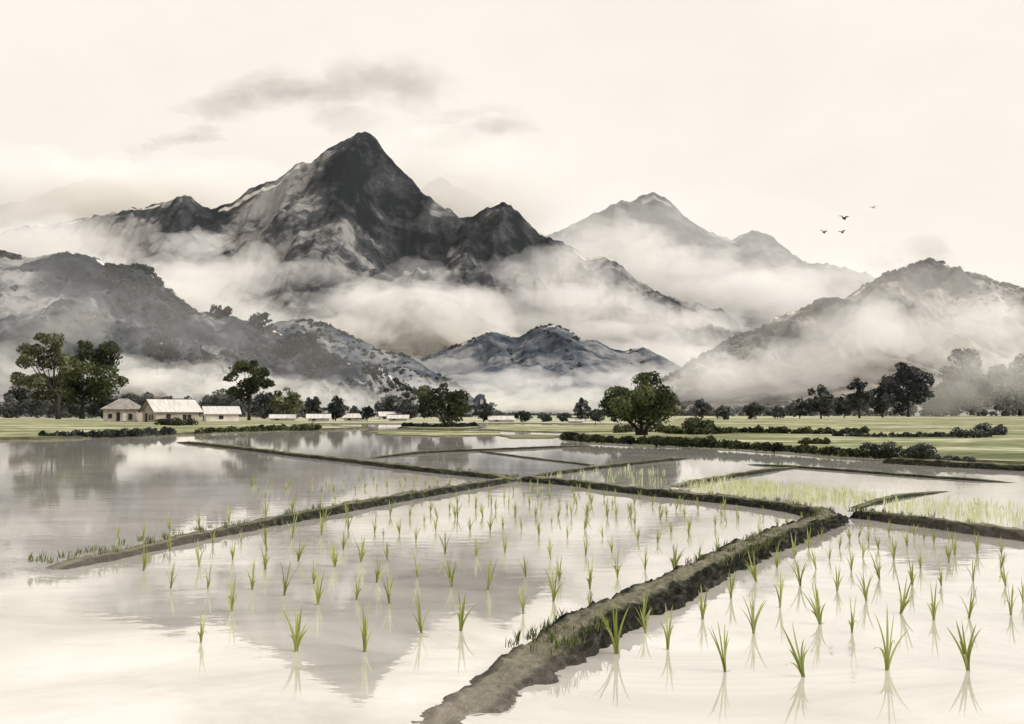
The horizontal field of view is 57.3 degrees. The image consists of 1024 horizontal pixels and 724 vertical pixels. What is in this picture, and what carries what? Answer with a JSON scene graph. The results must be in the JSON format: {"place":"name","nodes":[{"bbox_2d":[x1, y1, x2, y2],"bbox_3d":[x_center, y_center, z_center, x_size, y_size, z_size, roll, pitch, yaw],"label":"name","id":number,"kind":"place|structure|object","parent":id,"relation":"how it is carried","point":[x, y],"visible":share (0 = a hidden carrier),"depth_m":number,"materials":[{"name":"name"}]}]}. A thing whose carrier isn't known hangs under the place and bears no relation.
{"place":"outdoors","nodes":[
{"label":"outdoors","id":0,"kind":"place"},
{"bbox_2d":[0,178,164,233],"bbox_3d":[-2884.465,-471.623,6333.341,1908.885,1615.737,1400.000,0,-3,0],"label":"mountain","id":1,"kind":"structure","parent":0,"point":[90,198],"depth_m":6408.66,"materials":[{"name":"white"}]},
{"bbox_2d":[0,419,368,439],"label":"bank","id":2,"kind":"structure","parent":0,"point":[20,429],"depth_m":142.40,"materials":[{"name":"plant"}]},
{"bbox_2d":[38,426,176,437],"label":"hedge","id":3,"kind":"object","parent":2,"relation":"on","point":[148,431],"visible":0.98,"depth_m":92.56,"materials":[{"name":"green plant"}]},
{"bbox_2d":[100,398,142,421],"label":"farmhouse","id":4,"kind":"object","parent":2,"relation":"on","point":[123,410],"visible":0.96,"depth_m":203.42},
{"bbox_2d":[138,395,203,421],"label":"farmhouse","id":5,"kind":"object","parent":2,"relation":"on","point":[152,409],"visible":0.94,"depth_m":199.39,"materials":[{"name":"metal"}]},
{"bbox_2d":[154,417,198,425],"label":"bush","id":6,"kind":"object","parent":2,"relation":"on","point":[178,421],"visible":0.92,"depth_m":153.08,"materials":[{"name":"green plant"}]},
{"bbox_2d":[194,423,321,433],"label":"hedge","id":7,"kind":"object","parent":2,"relation":"on","point":[254,428],"visible":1,"depth_m":116.23,"materials":[{"name":"green plant"}]},
{"bbox_2d":[0,251,492,416],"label":"hill","id":8,"kind":"structure","parent":0,"point":[32,298],"depth_m":604.63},
{"bbox_2d":[134,334,179,375],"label":"tree","id":9,"kind":"object","parent":8,"relation":"on","point":[166,349],"visible":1,"depth_m":438.17,"materials":[{"name":"plant"}]},
{"bbox_2d":[183,350,223,383],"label":"tree","id":10,"kind":"object","parent":8,"relation":"on","point":[200,364],"visible":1,"depth_m":428.25,"materials":[{"name":"grey plant"}]},
{"bbox_2d":[208,304,232,319],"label":"tree","id":11,"kind":"object","parent":8,"relation":"on","point":[225,311],"visible":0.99,"depth_m":691.26,"materials":[{"name":"grey plant"}]},
{"bbox_2d":[0,250,477,417],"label":"woods","id":12,"kind":"object","parent":8,"relation":"on","point":[160,283],"visible":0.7,"depth_m":648.90,"materials":[{"name":"grey plant"}]},
{"bbox_2d":[246,312,271,328],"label":"tree","id":13,"kind":"object","parent":8,"relation":"on","point":[254,320],"visible":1,"depth_m":680.10,"materials":[{"name":"grey plant"}]},
{"bbox_2d":[272,331,319,356],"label":"tree","id":14,"kind":"object","parent":8,"relation":"on","point":[296,343],"visible":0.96,"depth_m":637.95,"materials":[{"name":"plant"}]},
{"bbox_2d":[362,364,388,378],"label":"tree","id":15,"kind":"object","parent":8,"relation":"on","point":[375,372],"visible":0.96,"depth_m":639.43,"materials":[{"name":"grey plant"}]},
{"bbox_2d":[272,318,475,397],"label":"hill","id":16,"kind":"structure","parent":0,"point":[420,367],"depth_m":1209.84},
{"bbox_2d":[247,318,477,394],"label":"woods","id":17,"kind":"object","parent":16,"relation":"on","point":[256,335],"visible":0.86,"depth_m":1208.05,"materials":[{"name":"grey plant"}]},
{"bbox_2d":[0,131,752,366],"bbox_3d":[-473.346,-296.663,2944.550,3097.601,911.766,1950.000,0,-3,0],"label":"mountain","id":18,"kind":"structure","parent":0,"point":[357,218],"depth_m":2743.00,"materials":[{"name":"stone"}]},
{"bbox_2d":[324,288,521,359],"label":"hill","id":19,"kind":"structure","parent":0,"point":[419,323],"depth_m":2080.44,"materials":[{"name":"white"}]},
{"bbox_2d":[367,430,505,436],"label":"field","id":20,"kind":"structure","parent":0,"point":[435,433],"depth_m":104.63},
{"bbox_2d":[397,426,480,430],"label":"bank","id":21,"kind":"structure","parent":0,"point":[442,428],"depth_m":130.49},
{"bbox_2d":[401,422,477,426],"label":"hedge","id":22,"kind":"object","parent":21,"relation":"on","point":[426,424],"visible":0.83,"depth_m":137.60,"materials":[{"name":"green plant"}]},
{"bbox_2d":[415,382,472,424],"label":"tree","id":23,"kind":"object","parent":21,"relation":"on","point":[455,407],"visible":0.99,"depth_m":140.61,"materials":[{"name":"green plant"}]},
{"bbox_2d":[420,177,545,236],"bbox_3d":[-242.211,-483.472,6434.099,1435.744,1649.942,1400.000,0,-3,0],"label":"mountain","id":24,"kind":"structure","parent":0,"point":[445,194],"depth_m":6530.74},
{"bbox_2d":[27,441,982,655],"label":"grass","id":25,"kind":"structure","parent":0,"point":[599,623],"depth_m":16.50,"materials":[{"name":"plant"}]},
{"bbox_2d":[0,424,1023,723],"bbox_3d":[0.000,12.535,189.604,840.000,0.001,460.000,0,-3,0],"label":"water","id":26,"kind":"structure","parent":0,"point":[112,642],"depth_m":13.60,"materials":[{"name":"liquid"}]},
{"bbox_2d":[46,478,517,569],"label":"bund","id":27,"kind":"structure","parent":26,"relation":"in","point":[188,538],"depth_m":21.14,"materials":[{"name":"soil"}]},
{"bbox_2d":[281,602,307,651],"bbox_3d":[-2.346,2.866,10.155,0.292,0.561,0.209,1,-3,-24],"label":"rice seedling","id":28,"kind":"object","parent":26,"relation":"on","point":[297,636],"visible":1,"depth_m":10.16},
{"bbox_2d":[175,441,516,479],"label":"bund","id":29,"kind":"structure","parent":26,"relation":"on","point":[465,473],"depth_m":45.03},
{"bbox_2d":[360,603,372,651],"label":"rice seedling","id":30,"kind":"object","parent":26,"relation":"on","point":[364,635],"visible":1,"depth_m":10.16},
{"bbox_2d":[453,590,476,630],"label":"rice seedling","id":31,"kind":"object","parent":26,"relation":"on","point":[460,614],"visible":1,"depth_m":11.09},
{"bbox_2d":[366,446,584,458],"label":"bund","id":32,"kind":"structure","parent":26,"relation":"on","point":[438,451],"depth_m":60.15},
{"bbox_2d":[479,451,594,465],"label":"bund","id":33,"kind":"structure","parent":26,"relation":"on","point":[578,463],"depth_m":50.19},
{"bbox_2d":[547,464,666,484],"bbox_3d":[3.918,4.490,38.318,4.662,0.241,10.387,0,-3,9],"label":"young rice","id":34,"kind":"object","parent":26,"relation":"on","point":[614,475],"visible":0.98,"depth_m":37.67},
{"bbox_2d":[532,458,689,475],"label":"bund","id":35,"kind":"structure","parent":26,"relation":"on","point":[566,471],"depth_m":42.83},
{"bbox_2d":[597,600,629,653],"bbox_3d":[1.089,2.849,10.064,0.410,0.587,0.200,-4,-3,5],"label":"rice seedling","id":36,"kind":"object","parent":26,"relation":"on","point":[615,639],"visible":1,"depth_m":10.06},
{"bbox_2d":[411,512,848,723],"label":"bund","id":37,"kind":"structure","parent":26,"relation":"on","point":[499,683],"depth_m":10.75,"materials":[{"name":"soil"}]},
{"bbox_2d":[659,603,673,649],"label":"rice seedling","id":38,"kind":"object","parent":26,"relation":"on","point":[667,632],"visible":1,"depth_m":10.27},
{"bbox_2d":[518,475,836,515],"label":"bund","id":39,"kind":"structure","parent":26,"relation":"on","point":[781,506],"depth_m":27.74,"materials":[{"name":"soil"}]},
{"bbox_2d":[706,624,729,671],"bbox_3d":[2.113,2.841,9.399,0.219,0.532,0.254,-8,-8,25],"label":"rice seedling","id":40,"kind":"object","parent":26,"relation":"on","point":[723,658],"visible":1,"depth_m":9.37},
{"bbox_2d":[670,467,797,486],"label":"bund","id":41,"kind":"structure","parent":26,"relation":"on","point":[747,473],"depth_m":37.16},
{"bbox_2d":[741,594,767,633],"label":"rice seedling","id":42,"kind":"object","parent":26,"relation":"on","point":[753,624],"visible":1,"depth_m":10.97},
{"bbox_2d":[679,475,887,506],"bbox_3d":[8.473,4.060,30.424,4.192,0.275,9.958,1,-3,-22],"label":"young rice","id":43,"kind":"object","parent":26,"relation":"on","point":[748,488],"visible":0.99,"depth_m":29.88,"materials":[{"name":"plant"}]},
{"bbox_2d":[783,623,813,676],"bbox_3d":[2.823,2.828,9.227,0.265,0.545,0.191,-2,-4,39],"label":"rice seedling","id":44,"kind":"object","parent":26,"relation":"on","point":[800,664],"visible":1,"depth_m":9.20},
{"bbox_2d":[797,581,825,623],"bbox_3d":[3.683,2.926,11.444,0.326,0.588,0.232,-6,-5,-13],"label":"rice seedling","id":45,"kind":"object","parent":26,"relation":"on","point":[816,612],"visible":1,"depth_m":11.44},
{"bbox_2d":[749,464,1013,482],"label":"bund","id":46,"kind":"structure","parent":26,"relation":"on","point":[889,473],"depth_m":38.45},
{"bbox_2d":[874,609,908,669],"bbox_3d":[3.811,2.772,9.477,0.375,0.681,0.199,6,-4,-4],"label":"rice seedling","id":47,"kind":"object","parent":26,"relation":"on","point":[886,653],"visible":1,"depth_m":9.42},
{"bbox_2d":[853,491,948,508],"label":"bund","id":48,"kind":"structure","parent":26,"relation":"on","point":[900,496],"depth_m":27.72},
{"bbox_2d":[897,577,911,613],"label":"rice seedling","id":49,"kind":"object","parent":26,"relation":"on","point":[903,604],"visible":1,"depth_m":12.03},
{"bbox_2d":[849,510,1023,540],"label":"bund","id":50,"kind":"structure","parent":26,"relation":"on","point":[993,530],"depth_m":20.48,"materials":[{"name":"soil"}]},
{"bbox_2d":[871,494,1023,526],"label":"young rice","id":51,"kind":"object","parent":26,"relation":"on","point":[947,500],"visible":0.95,"depth_m":24.41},
{"bbox_2d":[882,458,1023,470],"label":"bund","id":52,"kind":"structure","parent":26,"relation":"on","point":[957,464],"depth_m":43.43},
{"bbox_2d":[929,454,976,461],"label":"hedge","id":53,"kind":"object","parent":52,"relation":"on","point":[951,457],"visible":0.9,"depth_m":45.54,"materials":[{"name":"green plant"}]},
{"bbox_2d":[945,621,980,670],"bbox_3d":[4.576,2.854,9.454,0.352,0.512,0.174,-5,-8,7],"label":"rice seedling","id":54,"kind":"object","parent":26,"relation":"on","point":[965,654],"visible":1,"depth_m":9.45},
{"bbox_2d":[0,413,1023,423],"bbox_3d":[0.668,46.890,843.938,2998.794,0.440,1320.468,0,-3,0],"label":"field","id":55,"kind":"structure","parent":0,"point":[468,420],"depth_m":274.17,"materials":[{"name":"plant"}]},
{"bbox_2d":[3,382,53,414],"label":"tree","id":56,"kind":"object","parent":55,"relation":"on","point":[22,396],"visible":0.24,"depth_m":416.90,"materials":[{"name":"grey plant"}]},
{"bbox_2d":[9,332,75,418],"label":"tree","id":57,"kind":"object","parent":55,"relation":"on","point":[26,360],"visible":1,"depth_m":281.00,"materials":[{"name":"green plant"}]},
{"bbox_2d":[47,340,128,418],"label":"tree","id":58,"kind":"object","parent":55,"relation":"on","point":[95,387],"visible":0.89,"depth_m":294.69,"materials":[{"name":"green plant"}]},
{"bbox_2d":[85,397,117,417],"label":"tree","id":59,"kind":"object","parent":55,"relation":"on","point":[93,409],"visible":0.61,"depth_m":314.00,"materials":[{"name":"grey plant"}]},
{"bbox_2d":[120,386,141,399],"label":"tree","id":60,"kind":"object","parent":55,"relation":"on","point":[127,390],"visible":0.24,"depth_m":419.70,"materials":[{"name":"grey plant"}]},
{"bbox_2d":[0,391,306,417],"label":"treeline","id":61,"kind":"object","parent":55,"relation":"on","point":[28,406],"visible":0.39,"depth_m":328.80,"materials":[{"name":"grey plant"}]},
{"bbox_2d":[199,405,241,420],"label":"farmhouse","id":62,"kind":"object","parent":55,"relation":"on","point":[219,413],"visible":0.94,"depth_m":217.65,"materials":[{"name":"metal"}]},
{"bbox_2d":[223,360,275,419],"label":"tree","id":63,"kind":"object","parent":55,"relation":"on","point":[253,384],"visible":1,"depth_m":251.10,"materials":[{"name":"green plant"}]},
{"bbox_2d":[250,391,279,418],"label":"tree","id":64,"kind":"object","parent":55,"relation":"on","point":[263,406],"visible":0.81,"depth_m":295.21,"materials":[{"name":"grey plant"}]},
{"bbox_2d":[268,414,297,420],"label":"farmhouse","id":65,"kind":"object","parent":55,"relation":"on","point":[282,417],"visible":0.98,"depth_m":234.85,"materials":[{"name":"metal"}]},
{"bbox_2d":[267,387,304,414],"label":"tree","id":66,"kind":"object","parent":55,"relation":"on","point":[292,402],"visible":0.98,"depth_m":264.27,"materials":[{"name":"green plant"}]},
{"bbox_2d":[303,396,323,415],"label":"tree","id":67,"kind":"object","parent":55,"relation":"on","point":[312,406],"visible":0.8,"depth_m":235.59,"materials":[{"name":"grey plant"}]},
{"bbox_2d":[306,413,331,420],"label":"farmhouse","id":68,"kind":"object","parent":55,"relation":"on","point":[318,416],"visible":0.98,"depth_m":224.74,"materials":[{"name":"metal"}]},
{"bbox_2d":[323,395,349,420],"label":"tree","id":69,"kind":"object","parent":55,"relation":"on","point":[336,407],"visible":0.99,"depth_m":234.97,"materials":[{"name":"grey plant"}]},
{"bbox_2d":[374,394,401,414],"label":"tree","id":70,"kind":"object","parent":55,"relation":"on","point":[387,403],"visible":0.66,"depth_m":287.84,"materials":[{"name":"grey plant"}]},
{"bbox_2d":[396,398,418,418],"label":"tree","id":71,"kind":"object","parent":55,"relation":"on","point":[411,410],"visible":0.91,"depth_m":272.42,"materials":[{"name":"grey plant"}]},
{"bbox_2d":[472,401,496,421],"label":"tree","id":72,"kind":"object","parent":55,"relation":"on","point":[483,413],"visible":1,"depth_m":207.31,"materials":[{"name":"grey plant"}]},
{"bbox_2d":[487,415,516,421],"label":"farmhouse","id":73,"kind":"object","parent":55,"relation":"on","point":[500,418],"visible":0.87,"depth_m":206.66,"materials":[{"name":"metal"}]},
{"bbox_2d":[382,396,664,415],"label":"treeline","id":74,"kind":"object","parent":55,"relation":"on","point":[508,413],"visible":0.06,"depth_m":517.60,"materials":[{"name":"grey plant"}]},
{"bbox_2d":[572,397,590,418],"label":"tree","id":75,"kind":"object","parent":55,"relation":"on","point":[580,411],"visible":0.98,"depth_m":199.48,"materials":[{"name":"grey plant"}]},
{"bbox_2d":[586,409,604,423],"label":"tree","id":76,"kind":"object","parent":55,"relation":"on","point":[595,415],"visible":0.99,"depth_m":184.84,"materials":[{"name":"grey plant"}]},
{"bbox_2d":[691,399,711,417],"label":"tree","id":77,"kind":"object","parent":55,"relation":"on","point":[701,409],"visible":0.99,"depth_m":282.25,"materials":[{"name":"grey plant"}]},
{"bbox_2d":[786,398,813,418],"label":"tree","id":78,"kind":"object","parent":55,"relation":"on","point":[804,408],"visible":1,"depth_m":298.63,"materials":[{"name":"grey plant"}]},
{"bbox_2d":[830,394,852,417],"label":"tree","id":79,"kind":"object","parent":55,"relation":"on","point":[840,408],"visible":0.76,"depth_m":338.35,"materials":[{"name":"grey plant"}]},
{"bbox_2d":[667,389,1023,415],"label":"treeline","id":80,"kind":"object","parent":55,"relation":"on","point":[984,412],"visible":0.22,"depth_m":468.09,"materials":[{"name":"grey plant"}]},
{"bbox_2d":[843,377,874,417],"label":"tree","id":81,"kind":"object","parent":55,"relation":"on","point":[859,399],"visible":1,"depth_m":317.14,"materials":[{"name":"green plant"}]},
{"bbox_2d":[867,381,897,416],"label":"tree","id":82,"kind":"object","parent":55,"relation":"on","point":[881,402],"visible":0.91,"depth_m":361.85,"materials":[{"name":"green plant"}]},
{"bbox_2d":[877,362,934,416],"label":"tree","id":83,"kind":"object","parent":55,"relation":"on","point":[905,376],"visible":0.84,"depth_m":390.48,"materials":[{"name":"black plant"}]},
{"bbox_2d":[915,378,960,416],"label":"tree","id":84,"kind":"object","parent":55,"relation":"on","point":[940,387],"visible":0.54,"depth_m":420.68,"materials":[{"name":"grey plant"}]},
{"bbox_2d":[923,383,971,416],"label":"tree","id":85,"kind":"object","parent":55,"relation":"on","point":[944,412],"visible":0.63,"depth_m":421.83,"materials":[{"name":"grey plant"}]},
{"bbox_2d":[938,348,1003,414],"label":"tree","id":86,"kind":"object","parent":55,"relation":"on","point":[980,383],"visible":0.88,"depth_m":426.40,"materials":[{"name":"grey plant"}]},
{"bbox_2d":[987,353,1023,415],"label":"tree","id":87,"kind":"object","parent":55,"relation":"on","point":[1013,394],"visible":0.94,"depth_m":437.11,"materials":[{"name":"grey plant"}]},
{"bbox_2d":[0,0,1023,287],"label":"sky","id":88,"kind":"structure","parent":0,"point":[784,120],"materials":[{"name":"white"}]},
{"bbox_2d":[496,434,559,437],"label":"field","id":89,"kind":"structure","parent":0,"point":[531,436],"depth_m":93.59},
{"bbox_2d":[421,324,681,412],"bbox_3d":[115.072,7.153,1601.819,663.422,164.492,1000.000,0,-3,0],"label":"hill","id":90,"kind":"structure","parent":0,"point":[543,377],"depth_m":1438.86,"materials":[{"name":"stone"}]},
{"bbox_2d":[447,323,690,397],"bbox_3d":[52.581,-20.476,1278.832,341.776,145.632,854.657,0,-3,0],"label":"woods","id":91,"kind":"object","parent":90,"relation":"on","point":[548,332],"visible":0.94,"depth_m":1605.05,"materials":[{"name":"grey plant"}]},
{"bbox_2d":[480,425,627,432],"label":"field","id":92,"kind":"structure","parent":0,"point":[562,428],"depth_m":133.59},
{"bbox_2d":[559,430,722,444],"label":"bank","id":93,"kind":"structure","parent":0,"point":[629,433],"depth_m":90.68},
{"bbox_2d":[559,431,717,445],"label":"hedge","id":94,"kind":"object","parent":93,"relation":"on","point":[588,438],"visible":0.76,"depth_m":71.67,"materials":[{"name":"green plant"}]},
{"bbox_2d":[598,371,680,434],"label":"tree","id":95,"kind":"object","parent":93,"relation":"on","point":[619,403],"visible":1,"depth_m":91.27,"materials":[{"name":"green plant"}]},
{"bbox_2d":[612,424,681,432],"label":"hedge","id":96,"kind":"object","parent":93,"relation":"on","point":[617,428],"visible":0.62,"depth_m":102.67,"materials":[{"name":"green plant"}]},
{"bbox_2d":[545,192,875,330],"bbox_3d":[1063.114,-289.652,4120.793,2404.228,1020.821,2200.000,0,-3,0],"label":"mountain","id":97,"kind":"structure","parent":0,"point":[751,279],"depth_m":4053.09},
{"bbox_2d":[629,257,1023,397],"bbox_3d":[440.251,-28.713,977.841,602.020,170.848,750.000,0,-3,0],"label":"hill","id":98,"kind":"structure","parent":0,"point":[935,329],"depth_m":867.76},
{"bbox_2d":[653,258,1023,405],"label":"woods","id":99,"kind":"object","parent":98,"relation":"on","point":[912,266],"visible":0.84,"depth_m":944.70,"materials":[{"name":"grey plant"}]},
{"bbox_2d":[650,355,1017,415],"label":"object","id":100,"kind":"structure","parent":0,"point":[836,378],"depth_m":605.14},
{"bbox_2d":[659,418,1023,464],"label":"grass field","id":101,"kind":"structure","parent":0,"point":[1008,448],"depth_m":92.22,"materials":[{"name":"plant"}]},
{"bbox_2d":[681,416,714,429],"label":"bush","id":102,"kind":"object","parent":101,"relation":"on","point":[694,422],"visible":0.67,"depth_m":107.06,"materials":[{"name":"green plant"}]},
{"bbox_2d":[665,425,736,434],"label":"hedge","id":103,"kind":"object","parent":101,"relation":"on","point":[707,430],"visible":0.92,"depth_m":97.08,"materials":[{"name":"green plant"}]},
{"bbox_2d":[713,405,733,419],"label":"tree","id":104,"kind":"object","parent":101,"relation":"on","point":[724,413],"visible":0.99,"depth_m":253.83,"materials":[{"name":"grey plant"}]},
{"bbox_2d":[743,400,765,418],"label":"tree","id":105,"kind":"object","parent":101,"relation":"on","point":[752,408],"visible":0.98,"depth_m":267.33,"materials":[{"name":"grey plant"}]},
{"bbox_2d":[766,406,788,418],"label":"tree","id":106,"kind":"object","parent":101,"relation":"on","point":[781,412],"visible":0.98,"depth_m":298.48,"materials":[{"name":"grey plant"}]},
{"bbox_2d":[650,437,932,458],"bbox_3d":[15.816,5.221,57.771,1.756,0.855,24.291,1,-3,-25],"label":"hedge","id":107,"kind":"object","parent":101,"relation":"on","point":[756,446],"visible":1,"depth_m":57.17,"materials":[{"name":"green plant"}]},
{"bbox_2d":[733,425,869,433],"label":"hedge","id":108,"kind":"object","parent":101,"relation":"on","point":[802,430],"visible":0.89,"depth_m":100.21,"materials":[{"name":"green plant"}]},
{"bbox_2d":[798,437,830,443],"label":"bush","id":109,"kind":"object","parent":101,"relation":"on","point":[817,440],"visible":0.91,"depth_m":68.33,"materials":[{"name":"green plant"}]},
{"bbox_2d":[805,384,836,418],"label":"tree","id":110,"kind":"object","parent":101,"relation":"on","point":[820,405],"visible":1,"depth_m":298.54,"materials":[{"name":"grey plant"}]},
{"bbox_2d":[859,441,937,454],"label":"bush","id":111,"kind":"object","parent":101,"relation":"on","point":[914,449],"visible":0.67,"depth_m":50.87,"materials":[{"name":"green plant"}]},
{"bbox_2d":[831,431,965,436],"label":"hedge","id":112,"kind":"object","parent":101,"relation":"on","point":[893,434],"visible":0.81,"depth_m":86.82,"materials":[{"name":"green plant"}]},
{"bbox_2d":[950,422,994,437],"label":"bush","id":113,"kind":"object","parent":101,"relation":"on","point":[983,430],"visible":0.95,"depth_m":84.94,"materials":[{"name":"green plant"}]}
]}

